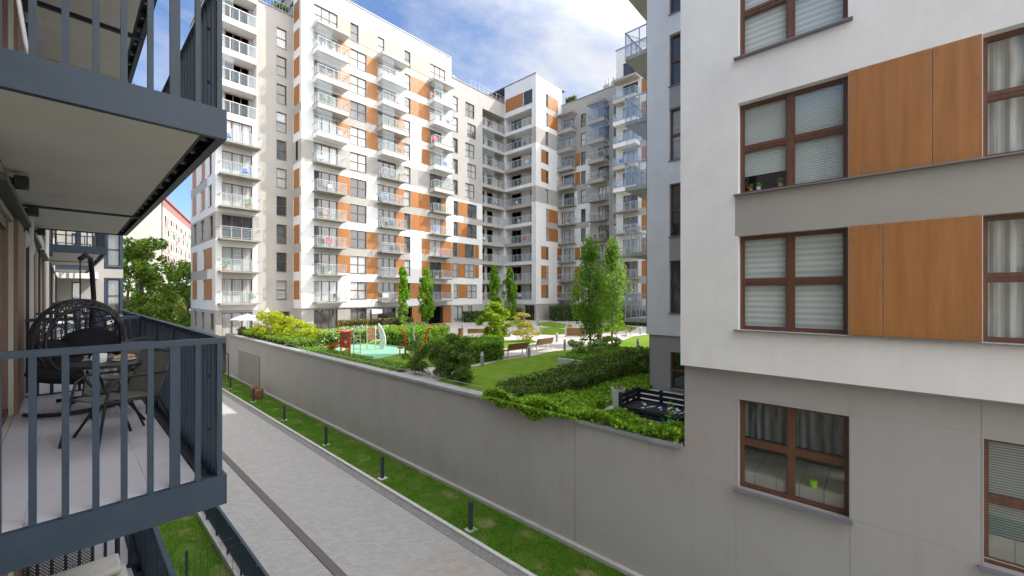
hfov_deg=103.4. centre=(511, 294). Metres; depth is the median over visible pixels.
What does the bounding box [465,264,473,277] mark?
window
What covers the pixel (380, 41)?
window
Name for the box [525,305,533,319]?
window
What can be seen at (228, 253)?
window
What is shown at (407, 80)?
window
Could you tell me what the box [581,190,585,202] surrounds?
window
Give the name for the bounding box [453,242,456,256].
window
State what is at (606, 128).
window
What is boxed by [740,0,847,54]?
window
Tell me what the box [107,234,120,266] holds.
window
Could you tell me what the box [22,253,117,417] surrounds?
chair stand
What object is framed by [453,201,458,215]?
window
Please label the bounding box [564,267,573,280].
window
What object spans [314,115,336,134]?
window
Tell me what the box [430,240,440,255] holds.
window
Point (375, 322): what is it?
hedge
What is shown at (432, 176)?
window
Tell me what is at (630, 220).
window
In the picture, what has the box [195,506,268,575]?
fence
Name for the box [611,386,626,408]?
planter pot
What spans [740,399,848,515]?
window
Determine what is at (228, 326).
window
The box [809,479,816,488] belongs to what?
vase
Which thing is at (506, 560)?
kerb
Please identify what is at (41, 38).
folded chair
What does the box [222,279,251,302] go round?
window
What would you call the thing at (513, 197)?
window
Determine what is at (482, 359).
bollard light
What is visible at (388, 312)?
window
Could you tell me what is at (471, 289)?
window
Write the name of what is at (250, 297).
potted plant
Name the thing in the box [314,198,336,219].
window
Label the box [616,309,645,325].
hedge
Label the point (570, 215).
window
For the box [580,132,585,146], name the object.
window
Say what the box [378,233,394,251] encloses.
window
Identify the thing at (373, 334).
striped board
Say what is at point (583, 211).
window
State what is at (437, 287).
window
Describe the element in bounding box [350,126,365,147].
window
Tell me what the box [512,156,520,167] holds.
window
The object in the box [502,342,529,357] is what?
park bench
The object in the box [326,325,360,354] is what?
play tower
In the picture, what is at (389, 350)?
playground surface
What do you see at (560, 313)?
hedge
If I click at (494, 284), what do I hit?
columnar tree
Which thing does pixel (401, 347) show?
play pole
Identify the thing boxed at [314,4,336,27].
window
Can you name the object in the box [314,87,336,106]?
window
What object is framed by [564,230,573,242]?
window
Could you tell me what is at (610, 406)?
terrace
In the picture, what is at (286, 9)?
roof plant
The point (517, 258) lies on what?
window
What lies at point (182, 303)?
broadleaf tree
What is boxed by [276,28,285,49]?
window
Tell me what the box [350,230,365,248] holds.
window
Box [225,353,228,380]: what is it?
lamp pole
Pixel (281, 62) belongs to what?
window
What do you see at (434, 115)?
window
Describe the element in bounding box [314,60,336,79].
window
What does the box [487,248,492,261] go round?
window
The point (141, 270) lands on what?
broadleaf tree
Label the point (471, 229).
window
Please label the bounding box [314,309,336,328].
window
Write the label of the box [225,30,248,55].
window
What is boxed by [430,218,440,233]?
window
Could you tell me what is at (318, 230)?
window
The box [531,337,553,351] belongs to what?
park bench
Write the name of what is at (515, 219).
window
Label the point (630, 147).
apartment building
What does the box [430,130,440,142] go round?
window
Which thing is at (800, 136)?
window
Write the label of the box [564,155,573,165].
window
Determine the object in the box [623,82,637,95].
window
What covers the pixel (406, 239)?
window
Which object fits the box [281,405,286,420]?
bollard light
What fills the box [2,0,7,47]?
balcony door
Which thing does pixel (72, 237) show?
window
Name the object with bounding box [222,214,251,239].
window
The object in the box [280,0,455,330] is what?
apartment building
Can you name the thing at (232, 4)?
balcony railing
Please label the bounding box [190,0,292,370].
apartment building
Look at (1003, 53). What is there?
window
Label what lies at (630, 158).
window
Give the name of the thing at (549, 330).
lawn
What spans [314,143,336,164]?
window
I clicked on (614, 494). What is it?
retaining wall
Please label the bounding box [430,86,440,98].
window
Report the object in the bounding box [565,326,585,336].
planter bench
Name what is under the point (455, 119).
window
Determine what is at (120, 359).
plate
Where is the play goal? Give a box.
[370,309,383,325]
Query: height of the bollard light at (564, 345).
0.810 m
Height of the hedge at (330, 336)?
1.330 m
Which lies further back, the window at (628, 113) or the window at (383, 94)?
the window at (628, 113)
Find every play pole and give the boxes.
[397,328,405,354]
[410,327,414,353]
[420,327,432,347]
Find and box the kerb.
[222,388,536,575]
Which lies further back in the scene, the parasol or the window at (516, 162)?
the window at (516, 162)
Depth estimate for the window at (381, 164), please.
49.11 m
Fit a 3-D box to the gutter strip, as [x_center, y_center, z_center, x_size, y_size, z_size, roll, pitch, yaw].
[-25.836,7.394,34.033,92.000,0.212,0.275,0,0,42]
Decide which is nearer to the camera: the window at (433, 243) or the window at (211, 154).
the window at (211, 154)
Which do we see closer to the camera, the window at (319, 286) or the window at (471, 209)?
the window at (319, 286)
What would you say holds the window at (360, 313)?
in the apartment building at (362, 167)
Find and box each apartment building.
[0,0,226,575]
[56,231,122,332]
[123,198,190,309]
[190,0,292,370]
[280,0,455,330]
[451,73,504,321]
[488,72,565,320]
[556,61,615,320]
[612,37,645,316]
[625,0,1023,575]
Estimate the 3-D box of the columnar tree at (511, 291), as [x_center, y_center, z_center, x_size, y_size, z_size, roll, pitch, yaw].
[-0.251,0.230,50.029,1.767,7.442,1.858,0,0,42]
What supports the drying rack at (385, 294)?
on the apartment building at (362, 167)
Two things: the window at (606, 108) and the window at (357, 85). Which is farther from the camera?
the window at (606, 108)
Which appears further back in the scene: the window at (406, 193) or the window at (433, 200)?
the window at (433, 200)
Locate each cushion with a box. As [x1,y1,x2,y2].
[51,553,121,575]
[113,564,127,575]
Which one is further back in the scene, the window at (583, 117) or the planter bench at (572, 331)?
the window at (583, 117)
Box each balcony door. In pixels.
[0,213,7,426]
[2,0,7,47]
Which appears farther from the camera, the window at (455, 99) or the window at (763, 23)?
the window at (455, 99)
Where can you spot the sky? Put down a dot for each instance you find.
(494, 45)
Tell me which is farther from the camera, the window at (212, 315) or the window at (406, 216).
the window at (406, 216)
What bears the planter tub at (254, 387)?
on the verge
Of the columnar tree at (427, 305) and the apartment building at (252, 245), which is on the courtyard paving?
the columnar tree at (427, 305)
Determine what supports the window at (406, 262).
in the apartment building at (362, 167)
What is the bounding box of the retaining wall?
[225,333,684,575]
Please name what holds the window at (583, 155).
in the apartment building at (584, 146)
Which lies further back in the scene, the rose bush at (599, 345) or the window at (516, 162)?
the window at (516, 162)
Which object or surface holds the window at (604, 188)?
in the apartment building at (584, 146)
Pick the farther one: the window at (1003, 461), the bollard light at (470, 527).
the bollard light at (470, 527)
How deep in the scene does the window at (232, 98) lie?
38.68 m
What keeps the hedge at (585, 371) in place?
on the courtyard paving
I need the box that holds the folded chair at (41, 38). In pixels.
[16,0,46,58]
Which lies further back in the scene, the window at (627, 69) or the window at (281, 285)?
the window at (627, 69)
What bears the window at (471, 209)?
in the apartment building at (477, 176)
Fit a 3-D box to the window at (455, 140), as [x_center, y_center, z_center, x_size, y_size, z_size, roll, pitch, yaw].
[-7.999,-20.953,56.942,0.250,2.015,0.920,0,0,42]
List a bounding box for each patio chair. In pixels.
[58,348,168,448]
[90,337,156,418]
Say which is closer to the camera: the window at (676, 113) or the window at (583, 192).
the window at (676, 113)
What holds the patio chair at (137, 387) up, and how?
on the apartment building at (87, 151)
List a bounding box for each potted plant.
[221,261,228,270]
[243,199,250,207]
[247,294,255,302]
[747,184,753,190]
[755,182,761,189]
[777,177,783,186]
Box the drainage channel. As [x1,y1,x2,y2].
[222,451,346,575]
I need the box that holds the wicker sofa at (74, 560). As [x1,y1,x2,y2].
[23,546,93,575]
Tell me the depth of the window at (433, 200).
54.48 m
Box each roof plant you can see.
[272,0,289,13]
[564,94,578,102]
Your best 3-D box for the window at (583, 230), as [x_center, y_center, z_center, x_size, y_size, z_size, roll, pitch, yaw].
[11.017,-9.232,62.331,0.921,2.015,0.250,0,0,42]
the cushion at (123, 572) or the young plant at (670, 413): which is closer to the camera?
the cushion at (123, 572)
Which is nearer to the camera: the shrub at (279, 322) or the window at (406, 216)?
the shrub at (279, 322)
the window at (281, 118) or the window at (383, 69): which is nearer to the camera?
the window at (281, 118)
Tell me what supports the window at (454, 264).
in the apartment building at (477, 176)
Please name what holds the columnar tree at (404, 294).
on the courtyard paving
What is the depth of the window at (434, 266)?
54.41 m
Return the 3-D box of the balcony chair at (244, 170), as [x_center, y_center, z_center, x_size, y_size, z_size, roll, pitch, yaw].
[-24.880,-11.360,37.693,0.440,0.880,0.440,0,0,42]
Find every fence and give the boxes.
[171,537,234,575]
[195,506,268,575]
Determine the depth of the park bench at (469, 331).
35.77 m
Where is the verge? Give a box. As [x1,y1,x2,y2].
[222,372,623,575]
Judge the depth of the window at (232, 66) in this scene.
38.61 m
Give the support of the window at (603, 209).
in the apartment building at (584, 146)
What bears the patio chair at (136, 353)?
on the apartment building at (87, 151)
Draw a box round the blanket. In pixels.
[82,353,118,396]
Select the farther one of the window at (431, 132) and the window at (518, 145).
the window at (518, 145)
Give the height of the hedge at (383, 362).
0.588 m
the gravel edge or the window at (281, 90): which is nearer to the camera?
the gravel edge
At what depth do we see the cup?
4.27 m
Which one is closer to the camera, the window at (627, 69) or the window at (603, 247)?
the window at (627, 69)
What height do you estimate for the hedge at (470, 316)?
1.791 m
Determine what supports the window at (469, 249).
in the apartment building at (477, 176)
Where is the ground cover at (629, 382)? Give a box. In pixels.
[557,372,651,408]
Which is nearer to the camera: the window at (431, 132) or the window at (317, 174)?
the window at (317, 174)
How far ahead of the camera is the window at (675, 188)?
16.07 m
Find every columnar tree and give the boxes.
[396,266,410,324]
[417,266,435,322]
[487,264,501,321]
[501,266,517,322]
[565,234,612,345]
[596,236,633,342]
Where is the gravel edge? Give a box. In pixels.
[224,372,642,575]
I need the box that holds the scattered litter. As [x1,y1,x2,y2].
[641,402,684,413]
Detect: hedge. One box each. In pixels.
[236,328,317,347]
[296,345,409,372]
[318,324,397,345]
[336,316,413,327]
[383,324,450,345]
[399,321,427,325]
[431,334,504,362]
[461,310,500,322]
[495,345,648,396]
[504,307,522,320]
[548,305,597,320]
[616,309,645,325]
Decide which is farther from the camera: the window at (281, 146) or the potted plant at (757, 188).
the window at (281, 146)
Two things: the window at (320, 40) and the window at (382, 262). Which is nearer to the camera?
the window at (320, 40)
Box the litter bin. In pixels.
[458,328,462,336]
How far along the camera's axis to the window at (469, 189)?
59.00 m
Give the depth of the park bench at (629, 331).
38.41 m
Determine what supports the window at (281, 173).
in the apartment building at (252, 245)
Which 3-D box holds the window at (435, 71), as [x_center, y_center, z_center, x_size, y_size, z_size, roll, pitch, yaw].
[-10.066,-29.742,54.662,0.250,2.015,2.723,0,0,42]
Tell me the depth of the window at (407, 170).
51.30 m
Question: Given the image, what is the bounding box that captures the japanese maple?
[510,312,541,340]
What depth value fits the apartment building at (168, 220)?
94.47 m
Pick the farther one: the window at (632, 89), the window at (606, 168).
the window at (606, 168)
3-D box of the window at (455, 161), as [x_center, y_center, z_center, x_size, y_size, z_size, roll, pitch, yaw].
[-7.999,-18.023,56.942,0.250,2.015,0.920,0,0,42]
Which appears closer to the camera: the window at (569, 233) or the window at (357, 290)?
the window at (357, 290)
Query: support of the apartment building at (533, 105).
on the courtyard paving
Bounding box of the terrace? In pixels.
[602,389,682,421]
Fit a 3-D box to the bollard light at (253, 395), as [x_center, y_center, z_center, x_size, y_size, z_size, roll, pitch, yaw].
[-17.478,6.830,27.322,0.300,0.880,0.300,0,0,42]
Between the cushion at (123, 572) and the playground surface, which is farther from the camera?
the playground surface
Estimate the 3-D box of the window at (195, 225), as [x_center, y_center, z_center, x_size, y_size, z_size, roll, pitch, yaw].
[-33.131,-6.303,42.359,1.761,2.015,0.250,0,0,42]
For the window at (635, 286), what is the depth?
53.33 m
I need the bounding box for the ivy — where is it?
[478,387,684,442]
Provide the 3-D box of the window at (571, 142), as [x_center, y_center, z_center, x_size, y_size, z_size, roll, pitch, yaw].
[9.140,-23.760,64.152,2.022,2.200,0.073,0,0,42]
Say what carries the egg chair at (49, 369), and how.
hanging from the chair stand
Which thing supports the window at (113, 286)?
in the apartment building at (108, 268)
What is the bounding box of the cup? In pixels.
[90,353,106,362]
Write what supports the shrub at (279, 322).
on the courtyard paving
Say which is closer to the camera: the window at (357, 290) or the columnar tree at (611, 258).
the columnar tree at (611, 258)
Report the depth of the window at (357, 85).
46.37 m
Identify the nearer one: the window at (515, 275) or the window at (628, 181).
the window at (628, 181)
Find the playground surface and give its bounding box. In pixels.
[334,344,407,359]
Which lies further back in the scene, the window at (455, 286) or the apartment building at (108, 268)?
the window at (455, 286)
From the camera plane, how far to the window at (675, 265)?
16.07 m
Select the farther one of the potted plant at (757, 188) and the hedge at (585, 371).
the hedge at (585, 371)
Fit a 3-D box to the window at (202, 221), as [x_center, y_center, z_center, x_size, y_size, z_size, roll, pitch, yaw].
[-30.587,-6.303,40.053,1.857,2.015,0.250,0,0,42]
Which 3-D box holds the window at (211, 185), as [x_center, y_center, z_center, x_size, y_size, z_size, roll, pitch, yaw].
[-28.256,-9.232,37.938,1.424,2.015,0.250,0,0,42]
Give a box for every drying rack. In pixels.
[325,238,331,245]
[382,293,389,300]
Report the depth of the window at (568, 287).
64.44 m
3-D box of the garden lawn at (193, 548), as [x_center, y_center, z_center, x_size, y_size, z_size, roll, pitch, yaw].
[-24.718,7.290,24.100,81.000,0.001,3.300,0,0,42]
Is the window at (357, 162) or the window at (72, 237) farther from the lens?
the window at (357, 162)
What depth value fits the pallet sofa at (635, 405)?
12.99 m
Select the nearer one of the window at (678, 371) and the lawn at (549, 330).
the window at (678, 371)
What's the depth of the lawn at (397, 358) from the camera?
25.02 m
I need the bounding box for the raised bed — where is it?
[557,345,644,364]
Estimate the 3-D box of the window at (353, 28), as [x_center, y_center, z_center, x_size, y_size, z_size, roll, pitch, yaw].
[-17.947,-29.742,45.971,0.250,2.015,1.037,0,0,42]
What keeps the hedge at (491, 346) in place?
on the lawn at (397, 358)
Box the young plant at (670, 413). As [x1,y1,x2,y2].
[664,400,678,422]
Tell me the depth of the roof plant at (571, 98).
64.07 m
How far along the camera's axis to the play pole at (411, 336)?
26.13 m
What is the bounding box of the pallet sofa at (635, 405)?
[619,387,684,426]
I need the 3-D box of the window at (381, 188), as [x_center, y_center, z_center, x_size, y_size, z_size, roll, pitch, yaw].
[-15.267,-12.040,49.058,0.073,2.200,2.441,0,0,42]
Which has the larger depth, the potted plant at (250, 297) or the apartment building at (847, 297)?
the potted plant at (250, 297)
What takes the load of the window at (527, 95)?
in the apartment building at (533, 105)
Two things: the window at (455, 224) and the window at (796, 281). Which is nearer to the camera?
the window at (796, 281)
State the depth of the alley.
13.17 m
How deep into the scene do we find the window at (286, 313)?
42.82 m
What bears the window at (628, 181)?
in the apartment building at (630, 147)
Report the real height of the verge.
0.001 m
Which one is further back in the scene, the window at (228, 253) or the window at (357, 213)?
the window at (357, 213)
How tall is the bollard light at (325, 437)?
0.880 m
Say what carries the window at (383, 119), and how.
in the apartment building at (362, 167)
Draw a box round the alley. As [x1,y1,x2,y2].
[220,394,508,575]
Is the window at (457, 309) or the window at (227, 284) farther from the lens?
the window at (457, 309)
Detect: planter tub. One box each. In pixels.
[250,386,258,396]
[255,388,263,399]
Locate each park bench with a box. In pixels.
[467,329,482,336]
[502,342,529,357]
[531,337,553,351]
[625,326,632,335]
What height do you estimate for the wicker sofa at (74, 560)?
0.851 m
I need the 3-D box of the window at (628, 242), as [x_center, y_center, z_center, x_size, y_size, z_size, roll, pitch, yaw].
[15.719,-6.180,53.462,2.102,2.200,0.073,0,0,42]
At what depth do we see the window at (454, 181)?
57.08 m
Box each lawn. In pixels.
[157,514,229,575]
[316,339,535,367]
[437,334,648,391]
[538,322,571,327]
[542,327,564,334]
[594,324,636,333]
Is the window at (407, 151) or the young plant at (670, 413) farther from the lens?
the window at (407, 151)
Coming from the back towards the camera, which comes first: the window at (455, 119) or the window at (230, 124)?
the window at (455, 119)
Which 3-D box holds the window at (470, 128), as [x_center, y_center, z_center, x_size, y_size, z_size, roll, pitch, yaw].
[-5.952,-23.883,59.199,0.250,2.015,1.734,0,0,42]
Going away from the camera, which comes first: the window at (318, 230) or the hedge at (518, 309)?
the window at (318, 230)
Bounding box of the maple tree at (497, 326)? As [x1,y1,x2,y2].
[475,301,514,336]
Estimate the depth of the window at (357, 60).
46.37 m
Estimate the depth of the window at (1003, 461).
6.48 m
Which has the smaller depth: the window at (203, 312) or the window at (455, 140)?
the window at (203, 312)
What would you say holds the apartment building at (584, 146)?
on the courtyard paving
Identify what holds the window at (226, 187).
in the apartment building at (252, 245)
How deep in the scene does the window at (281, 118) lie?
42.48 m
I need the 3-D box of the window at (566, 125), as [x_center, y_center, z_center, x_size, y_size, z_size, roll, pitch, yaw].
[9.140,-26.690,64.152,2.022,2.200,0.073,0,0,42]
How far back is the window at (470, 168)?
59.22 m
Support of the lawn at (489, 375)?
on the courtyard paving
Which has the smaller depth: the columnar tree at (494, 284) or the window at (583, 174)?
the columnar tree at (494, 284)
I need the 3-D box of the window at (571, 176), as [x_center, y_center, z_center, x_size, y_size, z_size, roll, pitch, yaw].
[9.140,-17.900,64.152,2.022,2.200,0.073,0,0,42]
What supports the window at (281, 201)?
in the apartment building at (252, 245)
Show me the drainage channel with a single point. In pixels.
(325, 560)
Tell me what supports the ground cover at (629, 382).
on the courtyard paving
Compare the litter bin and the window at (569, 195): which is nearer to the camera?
the litter bin
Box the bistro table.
[69,357,145,437]
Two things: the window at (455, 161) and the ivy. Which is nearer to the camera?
the ivy
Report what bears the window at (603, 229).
in the apartment building at (584, 146)
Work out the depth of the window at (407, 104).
51.30 m
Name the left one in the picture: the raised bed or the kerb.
the kerb
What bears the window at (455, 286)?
in the apartment building at (477, 176)
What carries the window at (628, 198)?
in the apartment building at (630, 147)
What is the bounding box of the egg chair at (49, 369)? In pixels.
[24,299,127,384]
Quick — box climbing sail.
[378,323,385,348]
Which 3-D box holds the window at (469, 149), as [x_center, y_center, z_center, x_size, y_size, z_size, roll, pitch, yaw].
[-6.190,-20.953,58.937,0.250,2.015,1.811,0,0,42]
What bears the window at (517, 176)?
in the apartment building at (533, 105)
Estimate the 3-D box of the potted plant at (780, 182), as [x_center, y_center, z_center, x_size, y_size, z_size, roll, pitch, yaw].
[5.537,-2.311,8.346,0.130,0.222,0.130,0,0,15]
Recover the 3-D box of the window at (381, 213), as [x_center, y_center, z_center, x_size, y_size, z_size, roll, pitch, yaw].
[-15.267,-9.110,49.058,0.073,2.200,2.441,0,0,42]
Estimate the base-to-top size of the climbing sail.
1.869 m
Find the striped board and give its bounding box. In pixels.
[367,326,375,348]
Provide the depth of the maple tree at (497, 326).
32.47 m
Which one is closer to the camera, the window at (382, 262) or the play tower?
the play tower
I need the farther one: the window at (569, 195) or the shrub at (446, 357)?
the window at (569, 195)
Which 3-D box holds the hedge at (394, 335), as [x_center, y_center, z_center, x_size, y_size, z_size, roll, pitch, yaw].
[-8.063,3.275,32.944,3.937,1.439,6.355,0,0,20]
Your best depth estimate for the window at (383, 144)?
49.01 m
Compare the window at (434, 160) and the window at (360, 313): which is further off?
the window at (434, 160)
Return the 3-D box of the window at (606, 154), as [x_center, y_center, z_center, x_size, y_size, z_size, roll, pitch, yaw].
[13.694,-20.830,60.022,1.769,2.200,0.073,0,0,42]
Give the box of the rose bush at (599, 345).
[567,335,622,353]
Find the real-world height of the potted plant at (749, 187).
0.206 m
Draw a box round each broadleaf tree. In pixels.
[123,236,180,320]
[123,251,166,311]
[130,294,185,323]
[148,290,190,323]
[152,260,190,327]
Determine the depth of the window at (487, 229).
64.27 m
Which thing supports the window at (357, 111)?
in the apartment building at (362, 167)
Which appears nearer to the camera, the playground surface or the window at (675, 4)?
the window at (675, 4)
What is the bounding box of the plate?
[112,357,135,360]
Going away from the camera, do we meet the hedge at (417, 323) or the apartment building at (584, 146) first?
the hedge at (417, 323)
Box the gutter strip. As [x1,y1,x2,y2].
[222,390,524,575]
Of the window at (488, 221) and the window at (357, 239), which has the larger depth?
the window at (488, 221)
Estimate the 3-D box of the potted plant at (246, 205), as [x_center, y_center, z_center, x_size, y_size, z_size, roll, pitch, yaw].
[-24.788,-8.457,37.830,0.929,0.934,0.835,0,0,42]
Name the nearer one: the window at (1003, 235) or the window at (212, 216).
the window at (1003, 235)
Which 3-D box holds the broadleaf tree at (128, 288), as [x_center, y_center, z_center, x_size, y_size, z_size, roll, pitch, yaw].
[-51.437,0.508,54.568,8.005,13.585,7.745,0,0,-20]
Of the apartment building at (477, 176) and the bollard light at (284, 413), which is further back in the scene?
the apartment building at (477, 176)
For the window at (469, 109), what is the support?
in the apartment building at (477, 176)
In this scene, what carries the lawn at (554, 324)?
on the courtyard paving
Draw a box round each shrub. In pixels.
[247,308,323,343]
[400,333,475,382]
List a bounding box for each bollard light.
[250,389,255,401]
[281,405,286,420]
[322,426,329,445]
[377,456,386,479]
[464,500,476,532]
[480,352,483,365]
[527,345,530,356]
[563,339,565,349]
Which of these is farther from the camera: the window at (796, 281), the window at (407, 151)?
the window at (407, 151)
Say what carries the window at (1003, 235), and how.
in the apartment building at (847, 297)
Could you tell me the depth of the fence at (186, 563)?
9.92 m
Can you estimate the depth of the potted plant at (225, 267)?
36.41 m
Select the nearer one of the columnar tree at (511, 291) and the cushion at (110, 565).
the cushion at (110, 565)
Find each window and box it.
[71,233,75,244]
[71,282,79,307]
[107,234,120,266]
[107,279,119,310]
[194,225,196,243]
[200,221,203,241]
[200,312,204,328]
[207,154,211,176]
[207,185,211,207]
[209,216,212,237]
[211,313,213,330]
[222,150,251,176]
[222,182,251,207]
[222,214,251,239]
[222,246,251,270]
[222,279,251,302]
[222,312,251,336]
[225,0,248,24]
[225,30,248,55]
[225,62,248,86]
[225,93,248,117]
[227,120,251,144]
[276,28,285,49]
[276,112,285,132]
[276,140,285,160]
[276,224,285,243]
[276,252,285,271]
[277,56,286,77]
[277,84,286,105]
[277,168,286,188]
[277,196,286,216]
[277,280,285,299]
[281,311,288,317]
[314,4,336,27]
[314,32,336,51]
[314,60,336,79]
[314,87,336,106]
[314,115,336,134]
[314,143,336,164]
[314,170,336,191]
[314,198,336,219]
[314,226,336,246]
[314,253,336,273]
[314,281,336,301]
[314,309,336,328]
[350,22,357,42]
[350,48,365,71]
[350,74,366,97]
[350,100,366,122]
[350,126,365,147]
[350,152,365,172]
[350,178,365,197]
[350,204,366,223]
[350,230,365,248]
[350,256,365,273]
[350,282,365,298]
[350,308,365,319]
[377,37,383,52]
[378,62,394,76]
[378,86,394,102]
[378,111,394,126]
[378,135,394,150]
[378,160,394,178]
[378,184,394,202]
[378,209,394,227]
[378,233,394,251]
[378,258,394,276]
[378,283,394,300]
[378,308,394,317]
[404,50,409,67]
[404,74,410,91]
[404,97,410,114]
[404,120,410,137]
[404,143,410,160]
[404,167,410,183]
[404,190,410,206]
[404,213,410,229]
[404,236,410,252]
[404,260,409,275]
[430,64,444,80]
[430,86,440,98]
[430,108,440,120]
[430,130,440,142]
[430,152,440,164]
[430,174,440,187]
[430,196,440,211]
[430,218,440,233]
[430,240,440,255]
[430,262,440,277]
[431,284,440,299]
[453,96,457,111]
[453,117,457,132]
[453,138,456,152]
[453,159,456,173]
[453,180,457,194]
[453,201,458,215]
[453,221,457,235]
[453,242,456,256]
[453,263,457,277]
[453,284,457,297]
[454,306,461,319]
[465,102,473,118]
[465,142,473,158]
[465,183,474,198]
[465,244,473,257]
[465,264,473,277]
[467,123,475,139]
[467,163,474,178]
[467,204,475,218]
[467,224,475,238]
[467,284,475,297]
[487,211,492,223]
[487,229,492,242]
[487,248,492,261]
[512,119,520,130]
[512,138,520,149]
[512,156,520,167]
[512,175,520,186]
[512,193,520,205]
[512,211,520,224]
[512,230,520,242]
[512,248,520,261]
[512,267,520,280]
[524,89,531,105]
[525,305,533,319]
[564,118,573,127]
[564,136,573,147]
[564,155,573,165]
[564,174,573,184]
[564,192,573,205]
[564,211,573,224]
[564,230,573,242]
[564,248,573,261]
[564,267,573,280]
[564,285,573,298]
[580,113,585,127]
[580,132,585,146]
[580,152,585,165]
[581,171,585,183]
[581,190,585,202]
[581,209,585,221]
[581,228,585,240]
[599,106,608,119]
[599,126,608,139]
[599,145,608,159]
[599,165,608,179]
[599,185,608,199]
[599,205,608,219]
[599,225,608,239]
[599,245,608,259]
[623,63,635,75]
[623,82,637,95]
[623,105,637,118]
[623,129,637,140]
[623,149,637,163]
[623,172,637,185]
[623,195,637,210]
[623,216,637,232]
[623,239,637,255]
[623,261,637,277]
[623,284,637,299]
[668,0,680,15]
[668,33,680,87]
[668,107,680,161]
[668,183,680,237]
[668,261,680,313]
[669,352,684,391]
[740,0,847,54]
[740,76,847,192]
[740,228,847,334]
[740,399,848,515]
[983,27,1023,156]
[983,213,1023,343]
[984,439,1023,572]
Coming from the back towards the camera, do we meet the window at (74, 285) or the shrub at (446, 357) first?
the window at (74, 285)
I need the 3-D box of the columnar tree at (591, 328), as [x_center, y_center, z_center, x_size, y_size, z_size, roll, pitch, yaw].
[4.878,0.008,25.690,2.590,7.890,2.998,0,0,42]
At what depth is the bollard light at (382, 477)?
15.91 m
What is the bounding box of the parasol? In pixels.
[230,313,257,329]
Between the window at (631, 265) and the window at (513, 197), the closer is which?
the window at (631, 265)
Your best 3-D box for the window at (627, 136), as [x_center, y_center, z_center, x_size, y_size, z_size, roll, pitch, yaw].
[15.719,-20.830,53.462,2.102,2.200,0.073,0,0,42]
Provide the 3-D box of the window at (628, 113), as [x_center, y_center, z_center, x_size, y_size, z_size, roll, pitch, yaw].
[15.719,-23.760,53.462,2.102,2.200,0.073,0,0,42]
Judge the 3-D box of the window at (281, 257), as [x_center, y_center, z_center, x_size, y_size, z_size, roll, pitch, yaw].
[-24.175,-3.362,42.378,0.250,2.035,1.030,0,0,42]
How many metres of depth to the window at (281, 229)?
42.48 m
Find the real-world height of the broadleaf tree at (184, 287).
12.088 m
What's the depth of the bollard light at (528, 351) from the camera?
24.77 m
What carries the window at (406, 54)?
in the apartment building at (362, 167)
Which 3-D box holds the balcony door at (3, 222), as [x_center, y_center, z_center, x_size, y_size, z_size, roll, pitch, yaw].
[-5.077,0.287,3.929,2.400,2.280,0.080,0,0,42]
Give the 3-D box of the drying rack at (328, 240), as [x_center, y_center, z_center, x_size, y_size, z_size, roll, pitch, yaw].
[-19.521,-5.541,43.268,0.025,0.962,0.925,0,0,42]
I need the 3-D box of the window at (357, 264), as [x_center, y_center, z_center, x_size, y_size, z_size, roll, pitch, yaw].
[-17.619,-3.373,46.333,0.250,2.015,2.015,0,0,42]
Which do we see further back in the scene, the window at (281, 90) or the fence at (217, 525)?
the window at (281, 90)
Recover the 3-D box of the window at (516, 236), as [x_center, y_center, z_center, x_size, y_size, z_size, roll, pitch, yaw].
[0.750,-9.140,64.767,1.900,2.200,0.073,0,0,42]
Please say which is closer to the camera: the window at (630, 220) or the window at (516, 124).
the window at (630, 220)
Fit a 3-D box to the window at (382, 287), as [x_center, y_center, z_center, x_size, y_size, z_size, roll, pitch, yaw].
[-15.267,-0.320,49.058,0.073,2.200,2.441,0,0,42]
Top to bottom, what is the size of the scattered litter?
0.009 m
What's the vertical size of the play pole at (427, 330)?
1.759 m
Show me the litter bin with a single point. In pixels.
(460, 331)
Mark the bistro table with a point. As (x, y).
(87, 365)
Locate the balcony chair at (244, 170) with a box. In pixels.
[242,168,248,174]
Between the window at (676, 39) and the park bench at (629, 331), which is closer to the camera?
the window at (676, 39)
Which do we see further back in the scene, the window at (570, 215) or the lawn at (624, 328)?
the window at (570, 215)
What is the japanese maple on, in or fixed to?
on the courtyard paving
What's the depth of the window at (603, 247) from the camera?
60.18 m
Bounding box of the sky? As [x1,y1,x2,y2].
[132,0,645,220]
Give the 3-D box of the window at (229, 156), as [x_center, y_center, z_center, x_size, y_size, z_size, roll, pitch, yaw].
[-25.722,-12.055,37.826,0.073,2.230,2.423,0,0,42]
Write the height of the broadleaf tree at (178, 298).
7.628 m
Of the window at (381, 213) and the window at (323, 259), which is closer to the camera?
the window at (323, 259)
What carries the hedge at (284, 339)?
on the courtyard paving
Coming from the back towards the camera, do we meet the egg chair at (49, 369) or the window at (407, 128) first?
the window at (407, 128)

